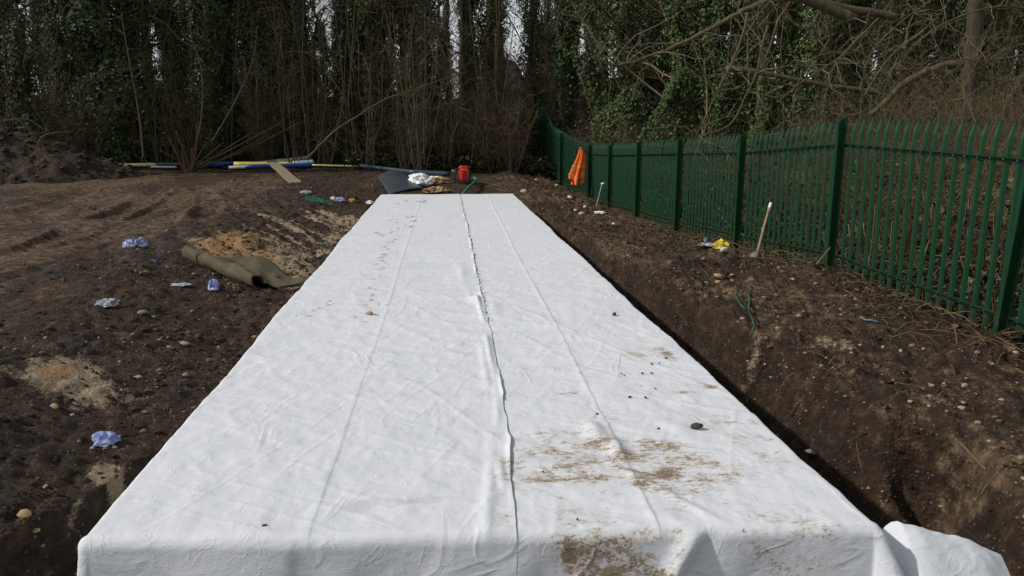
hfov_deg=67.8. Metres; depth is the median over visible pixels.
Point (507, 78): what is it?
bare shrub
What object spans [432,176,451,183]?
sacking
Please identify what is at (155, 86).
sapling
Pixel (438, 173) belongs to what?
plastic pipe
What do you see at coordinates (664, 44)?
ivy clad tree
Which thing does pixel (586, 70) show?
bare shrub
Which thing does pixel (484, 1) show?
ivy clad tree
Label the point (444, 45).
ivy clad tree
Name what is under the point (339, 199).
paper scrap
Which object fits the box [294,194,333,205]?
green netting
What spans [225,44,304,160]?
bare shrub
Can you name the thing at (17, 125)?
bare shrub
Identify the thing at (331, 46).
ivy clad tree
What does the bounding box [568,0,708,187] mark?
ivy clad tree
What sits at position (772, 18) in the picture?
ivy clad tree
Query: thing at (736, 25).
ivy clad tree
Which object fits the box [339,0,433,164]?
ivy clad tree
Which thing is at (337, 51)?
ivy clad tree
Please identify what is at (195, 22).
ivy clad tree
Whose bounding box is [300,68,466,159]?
leaning branch
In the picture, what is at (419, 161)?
sapling
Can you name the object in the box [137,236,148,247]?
crumpled tissue
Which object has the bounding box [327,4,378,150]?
sapling
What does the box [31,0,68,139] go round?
sapling
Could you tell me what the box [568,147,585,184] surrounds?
safety vest
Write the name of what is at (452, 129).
bare shrub
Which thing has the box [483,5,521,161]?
sapling
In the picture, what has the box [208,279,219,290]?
crumpled tissue
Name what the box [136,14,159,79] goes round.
ivy clad tree
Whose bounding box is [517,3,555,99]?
bare shrub
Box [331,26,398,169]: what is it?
bare shrub
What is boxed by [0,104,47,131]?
dead branch
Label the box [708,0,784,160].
ivy clad tree
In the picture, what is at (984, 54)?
ivy clad tree
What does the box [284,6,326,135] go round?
bare shrub
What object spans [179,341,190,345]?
stone
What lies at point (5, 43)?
ivy clad tree
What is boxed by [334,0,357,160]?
sapling
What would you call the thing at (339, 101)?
bare shrub
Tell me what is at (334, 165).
plastic pipe
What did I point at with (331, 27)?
ivy clad tree
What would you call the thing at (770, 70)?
ivy clad tree
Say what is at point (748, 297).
green twine
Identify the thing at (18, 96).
bare shrub
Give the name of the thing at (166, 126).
bare shrub
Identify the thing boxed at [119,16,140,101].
ivy clad tree
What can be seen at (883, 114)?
bare shrub
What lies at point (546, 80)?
bare shrub
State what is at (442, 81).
bare shrub
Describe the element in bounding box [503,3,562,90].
ivy clad tree
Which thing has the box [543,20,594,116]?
bare shrub
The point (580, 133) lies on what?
bare shrub
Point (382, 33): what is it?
ivy clad tree
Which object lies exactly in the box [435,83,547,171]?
bare shrub
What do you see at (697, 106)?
ivy clad tree
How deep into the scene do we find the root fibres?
7.44 m
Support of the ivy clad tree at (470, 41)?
on the ground at (54, 241)
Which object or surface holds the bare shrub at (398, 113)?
on the ground at (54, 241)
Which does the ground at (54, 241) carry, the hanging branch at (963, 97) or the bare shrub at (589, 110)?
the bare shrub at (589, 110)
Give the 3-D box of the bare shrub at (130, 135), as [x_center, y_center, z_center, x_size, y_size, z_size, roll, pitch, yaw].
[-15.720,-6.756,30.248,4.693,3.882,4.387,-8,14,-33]
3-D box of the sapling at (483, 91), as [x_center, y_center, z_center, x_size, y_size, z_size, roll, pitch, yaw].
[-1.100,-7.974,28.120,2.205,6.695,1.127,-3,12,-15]
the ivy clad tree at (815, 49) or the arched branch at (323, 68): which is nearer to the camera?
the ivy clad tree at (815, 49)
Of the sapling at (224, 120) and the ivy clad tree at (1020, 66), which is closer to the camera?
the sapling at (224, 120)
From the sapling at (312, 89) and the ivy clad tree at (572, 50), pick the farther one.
the ivy clad tree at (572, 50)
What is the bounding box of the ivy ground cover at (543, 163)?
[102,112,596,181]
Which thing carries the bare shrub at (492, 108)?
on the ground at (54, 241)
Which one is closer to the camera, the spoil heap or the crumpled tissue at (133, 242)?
the crumpled tissue at (133, 242)
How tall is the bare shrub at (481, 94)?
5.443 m
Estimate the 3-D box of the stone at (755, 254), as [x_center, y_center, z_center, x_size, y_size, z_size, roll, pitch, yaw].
[3.643,-0.478,11.414,0.158,0.109,0.232,7,21,36]
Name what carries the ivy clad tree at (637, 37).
on the ground at (54, 241)
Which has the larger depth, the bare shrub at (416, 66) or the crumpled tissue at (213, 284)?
the bare shrub at (416, 66)
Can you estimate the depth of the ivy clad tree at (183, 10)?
44.05 m
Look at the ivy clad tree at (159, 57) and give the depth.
49.03 m
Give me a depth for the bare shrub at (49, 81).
27.81 m
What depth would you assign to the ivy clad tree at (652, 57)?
46.24 m
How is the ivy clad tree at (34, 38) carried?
on the ground at (54, 241)
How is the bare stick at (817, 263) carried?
on the ground at (54, 241)
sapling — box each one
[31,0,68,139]
[67,5,105,148]
[94,3,149,172]
[135,0,173,163]
[184,13,222,150]
[198,26,276,147]
[218,1,250,162]
[266,1,304,159]
[276,0,313,155]
[278,0,314,159]
[283,6,313,163]
[290,0,345,155]
[298,0,332,163]
[308,0,342,163]
[314,0,356,163]
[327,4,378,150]
[328,2,374,157]
[329,0,371,159]
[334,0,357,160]
[355,3,385,157]
[380,0,415,160]
[390,13,427,166]
[392,13,428,164]
[403,9,445,164]
[434,1,460,161]
[446,0,494,161]
[454,0,508,163]
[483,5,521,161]
[490,0,518,167]
[490,0,541,157]
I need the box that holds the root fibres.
[522,191,1023,543]
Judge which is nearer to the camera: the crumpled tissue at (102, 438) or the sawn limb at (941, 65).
the crumpled tissue at (102, 438)
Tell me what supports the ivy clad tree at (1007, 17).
on the ground at (54, 241)
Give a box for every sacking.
[422,186,452,193]
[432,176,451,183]
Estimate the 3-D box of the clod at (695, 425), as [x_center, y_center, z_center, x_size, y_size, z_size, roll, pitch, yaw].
[0.998,0.742,4.112,0.069,0.030,0.049,-12,6,-8]
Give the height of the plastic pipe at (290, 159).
0.407 m
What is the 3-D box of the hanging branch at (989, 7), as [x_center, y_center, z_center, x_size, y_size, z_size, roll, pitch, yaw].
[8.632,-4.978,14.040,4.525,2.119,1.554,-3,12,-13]
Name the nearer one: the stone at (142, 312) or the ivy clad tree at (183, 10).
the stone at (142, 312)
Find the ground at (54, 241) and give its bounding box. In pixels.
[0,59,1023,575]
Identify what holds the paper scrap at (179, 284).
on the ground at (54, 241)
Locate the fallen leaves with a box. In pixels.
[50,106,563,177]
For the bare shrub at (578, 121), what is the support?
on the ground at (54, 241)
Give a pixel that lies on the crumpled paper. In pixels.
(107, 302)
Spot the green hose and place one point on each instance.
(470, 185)
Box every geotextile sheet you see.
[77,194,516,575]
[459,194,1009,575]
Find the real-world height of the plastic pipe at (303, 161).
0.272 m
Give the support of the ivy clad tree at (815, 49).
on the ground at (54, 241)
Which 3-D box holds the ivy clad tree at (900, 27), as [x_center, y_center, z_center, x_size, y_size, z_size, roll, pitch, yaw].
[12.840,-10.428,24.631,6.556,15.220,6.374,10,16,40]
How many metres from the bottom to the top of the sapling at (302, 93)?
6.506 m
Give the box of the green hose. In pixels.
[462,177,476,193]
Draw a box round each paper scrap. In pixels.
[170,283,190,285]
[300,190,311,193]
[334,197,345,200]
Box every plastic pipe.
[119,163,156,166]
[150,166,176,167]
[155,163,199,165]
[196,161,254,166]
[223,163,233,167]
[229,166,245,168]
[234,162,292,165]
[245,163,315,167]
[258,156,310,161]
[293,160,313,162]
[312,164,356,166]
[357,164,408,172]
[409,170,449,175]
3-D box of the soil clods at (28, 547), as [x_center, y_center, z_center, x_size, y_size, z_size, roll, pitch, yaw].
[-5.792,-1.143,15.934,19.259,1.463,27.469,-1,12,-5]
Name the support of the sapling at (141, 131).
on the ground at (54, 241)
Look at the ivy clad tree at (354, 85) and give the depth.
30.87 m
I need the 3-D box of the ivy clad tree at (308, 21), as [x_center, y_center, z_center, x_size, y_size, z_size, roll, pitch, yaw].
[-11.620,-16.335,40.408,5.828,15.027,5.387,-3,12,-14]
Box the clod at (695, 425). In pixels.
[690,423,702,428]
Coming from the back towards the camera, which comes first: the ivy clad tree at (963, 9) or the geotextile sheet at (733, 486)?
the ivy clad tree at (963, 9)
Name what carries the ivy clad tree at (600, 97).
on the ground at (54, 241)
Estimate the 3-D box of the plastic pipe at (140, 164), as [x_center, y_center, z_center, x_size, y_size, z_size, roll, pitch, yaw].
[-13.272,-4.607,28.450,2.599,0.138,0.131,-4,13,-18]
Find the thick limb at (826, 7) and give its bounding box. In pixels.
[751,0,913,101]
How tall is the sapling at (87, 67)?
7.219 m
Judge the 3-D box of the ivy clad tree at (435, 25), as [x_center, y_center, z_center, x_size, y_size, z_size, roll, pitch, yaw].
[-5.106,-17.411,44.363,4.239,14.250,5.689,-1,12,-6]
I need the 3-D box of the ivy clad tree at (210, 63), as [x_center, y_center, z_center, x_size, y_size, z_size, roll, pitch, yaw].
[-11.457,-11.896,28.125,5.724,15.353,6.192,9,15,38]
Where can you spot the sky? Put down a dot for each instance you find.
(512, 19)
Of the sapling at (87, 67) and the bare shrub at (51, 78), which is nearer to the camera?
the sapling at (87, 67)
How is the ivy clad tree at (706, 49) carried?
on the ground at (54, 241)
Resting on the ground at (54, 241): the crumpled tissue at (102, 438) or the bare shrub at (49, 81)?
the crumpled tissue at (102, 438)
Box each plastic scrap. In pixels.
[594,211,605,213]
[698,243,713,245]
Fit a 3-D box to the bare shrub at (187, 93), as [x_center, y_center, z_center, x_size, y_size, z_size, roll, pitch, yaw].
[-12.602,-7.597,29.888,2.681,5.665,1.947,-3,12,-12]
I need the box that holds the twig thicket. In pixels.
[698,30,1023,287]
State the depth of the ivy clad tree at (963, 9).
27.25 m
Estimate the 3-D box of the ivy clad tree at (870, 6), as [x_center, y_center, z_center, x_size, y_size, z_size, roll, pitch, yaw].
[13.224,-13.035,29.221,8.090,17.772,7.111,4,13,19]
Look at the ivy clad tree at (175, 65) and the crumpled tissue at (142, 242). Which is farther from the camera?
the ivy clad tree at (175, 65)
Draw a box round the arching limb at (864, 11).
[562,0,897,137]
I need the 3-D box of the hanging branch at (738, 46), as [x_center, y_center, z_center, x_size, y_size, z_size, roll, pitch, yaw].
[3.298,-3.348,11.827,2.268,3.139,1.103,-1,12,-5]
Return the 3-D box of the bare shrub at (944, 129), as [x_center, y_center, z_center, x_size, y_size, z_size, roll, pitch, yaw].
[8.958,-2.735,15.079,3.960,3.275,3.702,5,13,24]
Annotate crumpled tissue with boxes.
[91,431,120,446]
[122,238,137,247]
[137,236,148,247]
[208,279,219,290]
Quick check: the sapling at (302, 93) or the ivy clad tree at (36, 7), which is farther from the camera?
the ivy clad tree at (36, 7)
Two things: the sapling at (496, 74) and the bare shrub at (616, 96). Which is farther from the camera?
the bare shrub at (616, 96)
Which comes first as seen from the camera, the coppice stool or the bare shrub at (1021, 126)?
the bare shrub at (1021, 126)
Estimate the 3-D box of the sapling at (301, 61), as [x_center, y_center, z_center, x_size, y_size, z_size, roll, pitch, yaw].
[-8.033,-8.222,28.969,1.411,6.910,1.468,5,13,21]
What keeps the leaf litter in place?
on the ground at (54, 241)
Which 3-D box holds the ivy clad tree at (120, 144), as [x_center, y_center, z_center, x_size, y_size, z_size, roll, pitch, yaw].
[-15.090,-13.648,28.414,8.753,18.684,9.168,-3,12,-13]
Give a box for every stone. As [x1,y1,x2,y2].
[17,509,31,517]
[50,403,57,408]
[137,310,147,314]
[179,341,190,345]
[714,273,723,278]
[720,247,729,251]
[750,252,759,259]
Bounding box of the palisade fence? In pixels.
[533,96,1023,341]
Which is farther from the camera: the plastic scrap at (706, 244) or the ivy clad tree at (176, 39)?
the ivy clad tree at (176, 39)
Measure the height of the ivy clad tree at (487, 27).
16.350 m
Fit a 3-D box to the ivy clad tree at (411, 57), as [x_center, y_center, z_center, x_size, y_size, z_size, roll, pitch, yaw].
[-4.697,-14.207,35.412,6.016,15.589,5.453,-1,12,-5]
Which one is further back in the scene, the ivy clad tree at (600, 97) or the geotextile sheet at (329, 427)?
the ivy clad tree at (600, 97)
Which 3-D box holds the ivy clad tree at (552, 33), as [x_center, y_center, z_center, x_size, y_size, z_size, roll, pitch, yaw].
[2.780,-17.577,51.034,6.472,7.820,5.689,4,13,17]
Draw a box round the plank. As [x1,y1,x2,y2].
[266,160,301,183]
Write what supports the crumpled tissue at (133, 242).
on the ground at (54, 241)
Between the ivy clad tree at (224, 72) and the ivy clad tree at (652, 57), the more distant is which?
the ivy clad tree at (652, 57)
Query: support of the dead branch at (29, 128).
on the spoil heap
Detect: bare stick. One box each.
[816,247,830,264]
[1002,330,1023,334]
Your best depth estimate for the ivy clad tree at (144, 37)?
29.55 m
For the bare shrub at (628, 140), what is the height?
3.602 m
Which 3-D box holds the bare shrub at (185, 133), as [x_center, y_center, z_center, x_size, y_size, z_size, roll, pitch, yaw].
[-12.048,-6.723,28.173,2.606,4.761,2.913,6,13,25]
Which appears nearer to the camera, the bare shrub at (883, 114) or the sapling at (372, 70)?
the bare shrub at (883, 114)
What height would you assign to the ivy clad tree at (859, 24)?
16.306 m
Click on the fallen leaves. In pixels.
(371, 162)
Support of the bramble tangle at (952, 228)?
on the ground at (54, 241)
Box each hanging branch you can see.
[642,0,770,172]
[698,0,837,183]
[762,11,896,171]
[830,0,957,127]
[837,0,950,113]
[853,0,1023,72]
[892,69,1023,130]
[920,5,1023,103]
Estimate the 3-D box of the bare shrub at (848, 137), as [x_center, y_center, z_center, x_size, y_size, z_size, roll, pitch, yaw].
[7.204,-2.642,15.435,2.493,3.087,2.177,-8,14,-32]
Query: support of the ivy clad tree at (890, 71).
on the ground at (54, 241)
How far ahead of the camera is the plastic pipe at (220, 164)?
28.90 m
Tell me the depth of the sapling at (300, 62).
28.11 m
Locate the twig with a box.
[955,438,986,470]
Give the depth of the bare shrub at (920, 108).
16.22 m
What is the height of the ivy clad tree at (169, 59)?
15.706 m
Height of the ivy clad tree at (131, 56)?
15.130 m
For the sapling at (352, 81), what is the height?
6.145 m
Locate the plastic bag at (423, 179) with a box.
[408,173,433,185]
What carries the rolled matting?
on the ground at (54, 241)
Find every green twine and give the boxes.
[735,289,764,308]
[748,298,753,332]
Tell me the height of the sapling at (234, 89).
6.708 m
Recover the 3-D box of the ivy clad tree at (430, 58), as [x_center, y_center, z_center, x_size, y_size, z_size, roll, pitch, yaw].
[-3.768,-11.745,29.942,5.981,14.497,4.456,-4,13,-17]
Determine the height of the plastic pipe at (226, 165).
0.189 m
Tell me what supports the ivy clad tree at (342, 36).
on the ground at (54, 241)
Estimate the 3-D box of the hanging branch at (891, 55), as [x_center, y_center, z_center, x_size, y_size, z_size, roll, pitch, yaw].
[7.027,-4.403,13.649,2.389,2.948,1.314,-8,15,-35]
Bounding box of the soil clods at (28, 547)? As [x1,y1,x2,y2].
[0,167,1023,575]
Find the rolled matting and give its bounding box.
[182,245,306,288]
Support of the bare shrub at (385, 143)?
on the ground at (54, 241)
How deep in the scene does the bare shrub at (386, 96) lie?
37.95 m
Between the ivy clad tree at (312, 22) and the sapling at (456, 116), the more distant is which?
the ivy clad tree at (312, 22)
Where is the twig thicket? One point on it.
(975, 145)
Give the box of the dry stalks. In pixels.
[552,183,1023,391]
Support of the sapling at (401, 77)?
on the ground at (54, 241)
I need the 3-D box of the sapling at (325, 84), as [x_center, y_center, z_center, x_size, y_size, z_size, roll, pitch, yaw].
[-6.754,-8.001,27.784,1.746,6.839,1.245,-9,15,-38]
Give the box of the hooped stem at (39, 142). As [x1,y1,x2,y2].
[38,120,65,157]
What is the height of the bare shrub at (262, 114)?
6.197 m
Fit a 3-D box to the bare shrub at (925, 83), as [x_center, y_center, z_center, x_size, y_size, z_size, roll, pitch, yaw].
[10.687,-4.309,19.617,2.905,4.748,2.599,-6,13,-26]
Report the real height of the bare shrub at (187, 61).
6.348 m
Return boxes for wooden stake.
[756,202,771,252]
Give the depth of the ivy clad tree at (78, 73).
28.75 m
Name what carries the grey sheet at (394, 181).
on the ground at (54, 241)
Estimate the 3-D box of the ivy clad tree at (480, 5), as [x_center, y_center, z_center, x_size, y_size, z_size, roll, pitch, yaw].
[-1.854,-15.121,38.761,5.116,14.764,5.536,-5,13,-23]
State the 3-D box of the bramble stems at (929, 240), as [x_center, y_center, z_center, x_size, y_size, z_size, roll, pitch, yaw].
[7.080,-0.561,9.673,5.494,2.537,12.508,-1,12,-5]
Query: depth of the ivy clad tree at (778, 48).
52.54 m
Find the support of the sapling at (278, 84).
on the ground at (54, 241)
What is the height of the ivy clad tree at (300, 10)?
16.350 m
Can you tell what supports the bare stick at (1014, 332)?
on the ground at (54, 241)
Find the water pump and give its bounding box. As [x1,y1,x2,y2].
[451,165,475,183]
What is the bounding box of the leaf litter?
[574,183,1023,354]
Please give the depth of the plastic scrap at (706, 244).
12.94 m
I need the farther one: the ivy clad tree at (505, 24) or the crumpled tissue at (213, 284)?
the ivy clad tree at (505, 24)
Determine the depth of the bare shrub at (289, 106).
27.92 m
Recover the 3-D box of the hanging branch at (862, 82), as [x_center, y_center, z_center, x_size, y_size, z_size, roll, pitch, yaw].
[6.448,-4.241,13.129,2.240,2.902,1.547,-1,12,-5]
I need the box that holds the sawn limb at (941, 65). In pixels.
[834,0,964,125]
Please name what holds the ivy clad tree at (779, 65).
on the ground at (54, 241)
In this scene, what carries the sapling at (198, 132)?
on the ground at (54, 241)
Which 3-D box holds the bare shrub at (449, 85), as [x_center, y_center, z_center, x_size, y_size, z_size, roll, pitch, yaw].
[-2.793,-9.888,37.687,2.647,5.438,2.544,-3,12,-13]
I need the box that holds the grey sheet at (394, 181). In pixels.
[378,170,422,193]
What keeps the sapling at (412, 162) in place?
on the ground at (54, 241)
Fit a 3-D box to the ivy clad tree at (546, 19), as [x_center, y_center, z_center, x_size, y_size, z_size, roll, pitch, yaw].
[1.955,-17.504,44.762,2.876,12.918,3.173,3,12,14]
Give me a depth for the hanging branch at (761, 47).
12.31 m
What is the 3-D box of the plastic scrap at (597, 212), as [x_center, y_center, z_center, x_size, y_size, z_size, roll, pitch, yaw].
[2.301,-1.996,20.120,0.432,0.076,0.335,-1,12,-5]
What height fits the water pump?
0.574 m
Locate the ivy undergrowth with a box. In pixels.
[584,141,1023,315]
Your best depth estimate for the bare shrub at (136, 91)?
30.63 m
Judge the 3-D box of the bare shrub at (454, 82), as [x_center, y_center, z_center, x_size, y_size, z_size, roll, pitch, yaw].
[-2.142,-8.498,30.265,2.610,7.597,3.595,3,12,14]
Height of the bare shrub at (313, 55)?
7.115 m
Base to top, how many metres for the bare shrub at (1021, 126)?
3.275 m
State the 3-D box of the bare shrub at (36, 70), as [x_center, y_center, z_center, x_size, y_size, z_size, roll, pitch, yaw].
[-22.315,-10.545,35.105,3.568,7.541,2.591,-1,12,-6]
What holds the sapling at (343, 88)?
on the ground at (54, 241)
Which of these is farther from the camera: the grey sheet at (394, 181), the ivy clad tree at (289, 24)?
the ivy clad tree at (289, 24)
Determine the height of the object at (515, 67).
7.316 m
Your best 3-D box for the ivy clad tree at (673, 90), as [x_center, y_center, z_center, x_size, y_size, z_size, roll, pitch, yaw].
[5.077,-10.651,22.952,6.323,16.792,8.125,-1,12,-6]
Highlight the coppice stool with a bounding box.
[160,121,300,171]
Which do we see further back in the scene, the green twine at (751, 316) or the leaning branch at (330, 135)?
the leaning branch at (330, 135)
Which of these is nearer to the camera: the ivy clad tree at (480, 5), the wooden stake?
the wooden stake
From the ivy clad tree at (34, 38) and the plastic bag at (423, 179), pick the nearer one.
the plastic bag at (423, 179)
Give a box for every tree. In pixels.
[0,0,32,46]
[0,0,79,141]
[0,1,42,131]
[0,19,17,102]
[1,0,76,144]
[26,0,76,127]
[27,1,50,95]
[28,0,50,102]
[33,0,155,162]
[39,0,136,157]
[66,3,104,129]
[98,0,199,162]
[107,0,161,133]
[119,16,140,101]
[124,0,245,162]
[127,0,235,167]
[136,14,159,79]
[151,2,192,71]
[152,0,192,125]
[154,13,183,80]
[169,0,243,131]
[173,0,195,103]
[174,0,333,158]
[175,0,267,160]
[178,1,245,130]
[184,0,312,161]
[215,0,335,167]
[233,0,334,137]
[233,2,247,109]
[247,0,330,138]
[282,0,333,76]
[286,0,332,99]
[289,10,334,106]
[307,0,387,142]
[307,0,389,163]
[309,0,334,96]
[312,0,394,129]
[313,1,337,46]
[316,29,356,103]
[327,4,341,104]
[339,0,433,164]
[371,0,457,151]
[374,0,484,161]
[384,13,399,116]
[385,0,441,133]
[416,0,453,93]
[416,1,456,100]
[417,0,512,146]
[433,0,487,150]
[434,0,518,162]
[434,3,485,97]
[436,0,456,102]
[450,0,463,97]
[450,0,516,84]
[454,0,520,120]
[477,0,553,156]
[483,0,547,143]
[492,0,560,101]
[494,0,515,71]
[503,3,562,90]
[512,1,592,125]
[533,0,655,163]
[539,0,556,94]
[541,0,556,83]
[541,0,651,150]
[543,2,581,91]
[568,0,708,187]
[574,2,638,116]
[577,1,594,99]
[580,0,734,197]
[609,0,727,150]
[616,0,666,127]
[639,12,661,94]
[644,0,734,167]
[652,0,785,190]
[657,0,682,116]
[687,0,735,120]
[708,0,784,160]
[709,0,822,191]
[717,0,772,126]
[726,6,786,107]
[737,3,814,172]
[746,0,897,190]
[773,16,783,79]
[777,8,810,119]
[779,0,946,179]
[799,0,891,148]
[802,4,869,118]
[845,0,928,182]
[863,1,953,138]
[865,3,958,117]
[871,0,1003,190]
[874,0,949,164]
[874,0,1023,182]
[875,0,1019,169]
[924,0,1010,183]
[942,2,994,100]
[953,0,1023,141]
[973,0,1023,173]
[976,0,997,116]
[1014,38,1023,103]
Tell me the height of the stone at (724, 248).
0.084 m
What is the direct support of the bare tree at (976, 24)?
on the ground at (54, 241)
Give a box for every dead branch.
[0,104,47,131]
[16,116,45,136]
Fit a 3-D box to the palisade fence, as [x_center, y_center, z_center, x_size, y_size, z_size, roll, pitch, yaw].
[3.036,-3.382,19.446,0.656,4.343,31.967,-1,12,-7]
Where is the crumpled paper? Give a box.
[94,298,119,306]
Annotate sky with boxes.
[2,0,1015,97]
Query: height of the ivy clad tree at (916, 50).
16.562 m
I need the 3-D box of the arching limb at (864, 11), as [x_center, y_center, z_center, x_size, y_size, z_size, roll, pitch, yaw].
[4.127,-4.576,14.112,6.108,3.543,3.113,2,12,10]
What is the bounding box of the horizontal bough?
[694,21,899,131]
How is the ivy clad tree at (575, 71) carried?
on the ground at (54, 241)
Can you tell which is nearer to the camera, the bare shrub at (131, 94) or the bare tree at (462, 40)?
the bare tree at (462, 40)
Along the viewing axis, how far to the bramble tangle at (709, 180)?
18.85 m
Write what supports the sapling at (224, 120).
on the ground at (54, 241)
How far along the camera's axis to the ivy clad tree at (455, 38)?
52.27 m
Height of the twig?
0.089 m
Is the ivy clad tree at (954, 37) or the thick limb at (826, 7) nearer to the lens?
the thick limb at (826, 7)
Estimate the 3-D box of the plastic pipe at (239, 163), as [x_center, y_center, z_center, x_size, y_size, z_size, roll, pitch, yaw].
[-9.190,-4.578,28.231,2.125,0.210,0.202,-2,12,-11]
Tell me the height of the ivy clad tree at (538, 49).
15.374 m
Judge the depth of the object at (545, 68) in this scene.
35.98 m
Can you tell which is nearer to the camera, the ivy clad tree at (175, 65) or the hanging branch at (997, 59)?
the hanging branch at (997, 59)
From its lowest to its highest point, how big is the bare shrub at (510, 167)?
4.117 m
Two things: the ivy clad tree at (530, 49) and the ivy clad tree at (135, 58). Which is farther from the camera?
the ivy clad tree at (135, 58)
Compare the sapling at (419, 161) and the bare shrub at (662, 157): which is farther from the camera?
the sapling at (419, 161)
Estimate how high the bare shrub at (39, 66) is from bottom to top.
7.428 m
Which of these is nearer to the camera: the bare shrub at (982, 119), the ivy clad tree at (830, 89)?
the bare shrub at (982, 119)
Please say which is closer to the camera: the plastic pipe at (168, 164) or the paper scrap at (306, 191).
the paper scrap at (306, 191)
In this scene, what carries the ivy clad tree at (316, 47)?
on the ground at (54, 241)
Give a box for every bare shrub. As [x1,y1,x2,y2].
[0,0,64,138]
[0,19,80,134]
[0,71,105,144]
[1,0,46,129]
[1,0,92,141]
[2,3,52,125]
[29,54,126,157]
[31,17,74,118]
[51,66,166,162]
[109,11,190,168]
[121,18,169,137]
[124,23,165,120]
[124,36,142,131]
[126,26,164,159]
[146,40,219,168]
[151,21,217,160]
[163,2,193,122]
[166,5,198,123]
[184,1,267,159]
[185,63,241,160]
[215,0,309,161]
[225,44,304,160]
[256,0,323,168]
[274,24,361,163]
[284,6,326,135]
[288,0,323,112]
[299,16,352,167]
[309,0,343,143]
[314,54,366,164]
[327,11,392,125]
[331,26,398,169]
[339,29,419,166]
[366,0,444,169]
[367,0,451,167]
[372,86,446,169]
[374,40,396,132]
[382,14,453,169]
[392,84,505,168]
[406,13,480,170]
[417,13,457,145]
[419,0,487,165]
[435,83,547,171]
[443,35,460,127]
[449,30,536,171]
[462,37,538,167]
[467,63,554,172]
[473,29,525,122]
[478,0,549,150]
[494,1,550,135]
[514,43,557,121]
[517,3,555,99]
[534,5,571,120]
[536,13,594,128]
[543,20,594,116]
[544,78,597,150]
[549,85,651,164]
[550,56,595,137]
[551,15,595,118]
[559,114,660,188]
[593,7,633,128]
[606,97,686,183]
[613,114,710,203]
[657,113,784,201]
[725,116,847,201]
[763,119,888,215]
[786,60,940,174]
[789,77,992,204]
[800,86,929,201]
[843,33,1021,187]
[859,74,1021,200]
[881,29,991,177]
[899,8,1023,173]
[906,43,1023,215]
[932,59,1023,210]
[978,12,1023,165]
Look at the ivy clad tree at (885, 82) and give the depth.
34.12 m
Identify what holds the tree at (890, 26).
on the ground at (54, 241)
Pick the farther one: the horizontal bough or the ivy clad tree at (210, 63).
the ivy clad tree at (210, 63)
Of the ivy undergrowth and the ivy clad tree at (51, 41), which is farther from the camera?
the ivy clad tree at (51, 41)
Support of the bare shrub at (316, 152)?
on the ground at (54, 241)
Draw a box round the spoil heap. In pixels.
[0,127,142,184]
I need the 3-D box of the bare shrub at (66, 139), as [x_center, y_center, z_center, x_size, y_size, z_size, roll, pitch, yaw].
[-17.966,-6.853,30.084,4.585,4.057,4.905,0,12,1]
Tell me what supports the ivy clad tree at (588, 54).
on the ground at (54, 241)
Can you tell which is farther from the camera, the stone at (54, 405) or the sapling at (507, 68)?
the sapling at (507, 68)
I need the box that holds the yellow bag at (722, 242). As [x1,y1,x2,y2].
[712,238,728,248]
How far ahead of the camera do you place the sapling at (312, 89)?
28.40 m
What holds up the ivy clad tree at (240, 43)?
on the ground at (54, 241)
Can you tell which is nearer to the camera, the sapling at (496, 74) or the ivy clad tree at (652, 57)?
the sapling at (496, 74)
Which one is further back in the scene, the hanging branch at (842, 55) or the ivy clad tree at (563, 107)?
the ivy clad tree at (563, 107)
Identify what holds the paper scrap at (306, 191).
on the ground at (54, 241)
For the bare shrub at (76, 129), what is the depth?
27.28 m
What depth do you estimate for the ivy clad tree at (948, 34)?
22.98 m
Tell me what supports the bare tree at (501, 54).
on the ground at (54, 241)
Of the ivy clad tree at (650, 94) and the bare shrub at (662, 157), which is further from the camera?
the ivy clad tree at (650, 94)
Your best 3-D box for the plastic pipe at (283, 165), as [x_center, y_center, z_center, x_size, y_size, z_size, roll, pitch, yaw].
[-8.468,-4.482,27.910,2.463,0.161,0.143,-4,13,-19]
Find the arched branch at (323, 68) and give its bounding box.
[261,41,349,114]
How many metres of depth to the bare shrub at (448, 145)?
30.03 m
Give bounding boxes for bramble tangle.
[563,125,986,235]
[667,128,1023,322]
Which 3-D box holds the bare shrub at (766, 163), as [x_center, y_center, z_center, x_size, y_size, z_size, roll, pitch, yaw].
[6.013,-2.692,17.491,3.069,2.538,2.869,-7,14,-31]
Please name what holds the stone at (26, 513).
on the ground at (54, 241)
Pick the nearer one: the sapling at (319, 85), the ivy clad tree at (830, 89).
the sapling at (319, 85)
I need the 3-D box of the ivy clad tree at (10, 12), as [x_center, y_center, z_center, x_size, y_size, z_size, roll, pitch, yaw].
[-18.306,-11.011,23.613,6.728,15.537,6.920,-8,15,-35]
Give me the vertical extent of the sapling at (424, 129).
5.704 m
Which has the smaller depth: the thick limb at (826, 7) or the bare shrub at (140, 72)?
the thick limb at (826, 7)
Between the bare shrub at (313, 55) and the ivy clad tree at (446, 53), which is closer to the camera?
the bare shrub at (313, 55)
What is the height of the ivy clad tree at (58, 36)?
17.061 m
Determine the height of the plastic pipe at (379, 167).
0.248 m
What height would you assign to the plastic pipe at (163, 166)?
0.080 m
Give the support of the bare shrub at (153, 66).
on the ground at (54, 241)
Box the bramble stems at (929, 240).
[709,138,1023,324]
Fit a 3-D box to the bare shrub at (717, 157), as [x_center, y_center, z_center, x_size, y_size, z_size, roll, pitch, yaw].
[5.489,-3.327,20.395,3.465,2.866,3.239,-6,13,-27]
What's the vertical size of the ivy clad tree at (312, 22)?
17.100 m

